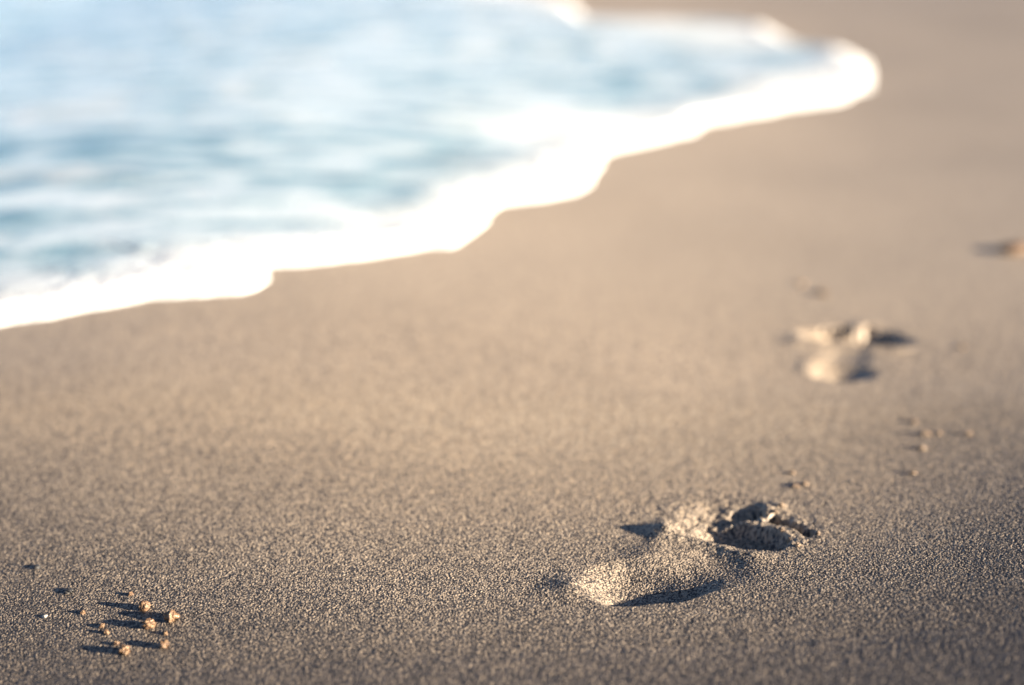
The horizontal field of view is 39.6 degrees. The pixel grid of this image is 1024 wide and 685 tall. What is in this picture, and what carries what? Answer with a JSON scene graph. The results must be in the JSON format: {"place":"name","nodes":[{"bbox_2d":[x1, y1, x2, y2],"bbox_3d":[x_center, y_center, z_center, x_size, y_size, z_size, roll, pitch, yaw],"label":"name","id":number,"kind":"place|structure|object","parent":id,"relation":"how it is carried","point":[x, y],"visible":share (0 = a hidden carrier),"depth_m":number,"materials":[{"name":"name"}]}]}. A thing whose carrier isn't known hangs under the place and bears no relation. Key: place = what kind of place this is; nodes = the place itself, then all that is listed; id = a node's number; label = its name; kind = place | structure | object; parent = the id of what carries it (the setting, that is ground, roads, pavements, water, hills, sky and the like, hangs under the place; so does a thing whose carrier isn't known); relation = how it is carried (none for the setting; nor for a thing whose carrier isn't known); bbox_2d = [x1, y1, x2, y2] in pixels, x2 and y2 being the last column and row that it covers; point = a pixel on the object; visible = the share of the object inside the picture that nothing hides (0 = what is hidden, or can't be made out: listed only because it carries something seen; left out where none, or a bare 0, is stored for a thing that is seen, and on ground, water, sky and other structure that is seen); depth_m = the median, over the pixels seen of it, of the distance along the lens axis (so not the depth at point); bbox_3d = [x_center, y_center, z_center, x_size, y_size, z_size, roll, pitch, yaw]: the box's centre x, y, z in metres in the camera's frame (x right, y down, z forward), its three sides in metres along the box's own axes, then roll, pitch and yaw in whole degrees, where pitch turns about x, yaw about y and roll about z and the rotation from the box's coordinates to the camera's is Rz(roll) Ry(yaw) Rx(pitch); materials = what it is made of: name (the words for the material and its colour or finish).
{"place":"outdoors","nodes":[
{"label":"outdoors","id":0,"kind":"place"},
{"bbox_2d":[0,0,830,287],"bbox_3d":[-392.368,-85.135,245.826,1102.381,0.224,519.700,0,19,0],"label":"sea water","id":1,"kind":"structure","parent":0,"point":[134,133],"depth_m":3.67,"materials":[{"name":"blue liquid"}]},
{"bbox_2d":[0,0,871,324],"bbox_3d":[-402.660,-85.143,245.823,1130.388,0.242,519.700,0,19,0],"label":"sea foam","id":2,"kind":"object","parent":1,"relation":"on","point":[454,212],"visible":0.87,"depth_m":2.50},
{"bbox_2d":[0,0,1023,684],"bbox_3d":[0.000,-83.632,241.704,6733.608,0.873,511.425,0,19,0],"label":"sand","id":3,"kind":"structure","parent":0,"point":[474,456],"depth_m":1.66,"materials":[{"name":"beige sand"}]},
{"bbox_2d":[33,564,40,568],"bbox_3d":[-0.460,0.217,1.377,0.008,0.004,0.008,0,19,0],"label":"pebble","id":4,"kind":"object","parent":3,"relation":"on","point":[37,566],"visible":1,"depth_m":1.38,"materials":[{"name":"stone"}]},
{"bbox_2d":[64,588,73,593],"bbox_3d":[-0.415,0.233,1.331,0.009,0.005,0.010,0,19,0],"label":"pebble","id":5,"kind":"object","parent":3,"relation":"on","point":[68,590],"visible":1,"depth_m":1.33,"materials":[{"name":"stone"}]},
{"bbox_2d":[118,644,129,655],"bbox_3d":[-0.335,0.265,1.228,0.010,0.009,0.010,0,19,0],"label":"sand pellet","id":6,"kind":"object","parent":3,"relation":"on","point":[124,650],"visible":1,"depth_m":1.23},
{"bbox_2d":[138,600,150,611],"bbox_3d":[-0.334,0.239,1.292,0.010,0.010,0.010,11,22,28],"label":"sand pellet","id":7,"kind":"object","parent":3,"relation":"on","point":[144,606],"visible":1,"depth_m":1.29},
{"bbox_2d":[142,618,155,628],"bbox_3d":[-0.323,0.250,1.264,0.012,0.010,0.011,0,19,0],"label":"sand pellet","id":8,"kind":"object","parent":3,"relation":"on","point":[148,623],"visible":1,"depth_m":1.26},
{"bbox_2d":[158,639,169,648],"bbox_3d":[-0.301,0.262,1.231,0.010,0.008,0.010,0,19,0],"label":"sand pellet","id":9,"kind":"object","parent":3,"relation":"on","point":[165,643],"visible":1,"depth_m":1.23},
{"bbox_2d":[163,609,179,622],"bbox_3d":[-0.305,0.244,1.272,0.013,0.012,0.012,-17,25,-40],"label":"sand pellet","id":10,"kind":"object","parent":3,"relation":"on","point":[171,615],"visible":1,"depth_m":1.27},
{"bbox_2d":[791,483,799,487],"bbox_3d":[0.299,0.151,1.500,0.010,0.004,0.009,0,19,0],"label":"sand clump","id":11,"kind":"object","parent":3,"relation":"on","point":[794,485],"visible":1,"depth_m":1.50,"materials":[{"name":"beige sand"}]},
{"bbox_2d":[802,481,808,485],"bbox_3d":[0.310,0.149,1.505,0.008,0.006,0.009,0,19,0],"label":"sand clump","id":12,"kind":"object","parent":3,"relation":"on","point":[805,483],"visible":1,"depth_m":1.50,"materials":[{"name":"beige sand"}]},
{"bbox_2d":[816,289,827,295],"bbox_3d":[0.480,-0.077,2.196,0.021,0.009,0.018,13,23,34],"label":"sand clump","id":13,"kind":"object","parent":3,"relation":"on","point":[821,292],"visible":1,"depth_m":2.19,"materials":[{"name":"beige sand"}]},
{"bbox_2d":[797,317,929,383],"bbox_3d":[0.464,0.013,1.963,0.169,0.024,0.294,11,22,29],"label":"footprint","id":14,"kind":"object","parent":3,"relation":"on","point":[859,350],"visible":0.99,"depth_m":1.97},
{"bbox_2d":[917,445,925,449],"bbox_3d":[0.460,0.118,1.596,0.010,0.005,0.010,0,19,0],"label":"sand clump","id":15,"kind":"object","parent":3,"relation":"on","point":[921,447],"visible":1,"depth_m":1.59,"materials":[{"name":"beige sand"}]},
{"bbox_2d":[920,430,931,435],"bbox_3d":[0.478,0.105,1.641,0.012,0.006,0.010,0,19,0],"label":"sand clump","id":16,"kind":"object","parent":3,"relation":"on","point":[924,433],"visible":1,"depth_m":1.64,"materials":[{"name":"beige sand"}]},
{"bbox_2d":[998,242,1023,253],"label":"sand clump","id":17,"kind":"object","parent":3,"relation":"on","point":[1013,248],"visible":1,"depth_m":2.38,"materials":[{"name":"beige sand"}]},
{"label":"ground","id":18,"kind":"structure","parent":0,"visible":0},
{"bbox_2d":[578,498,832,613],"bbox_3d":[0.176,0.201,1.367,0.289,0.026,0.150,-15,24,-37],"label":"footprint","id":19,"kind":"object","parent":18,"relation":"on","point":[711,545],"visible":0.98,"depth_m":1.35}
]}

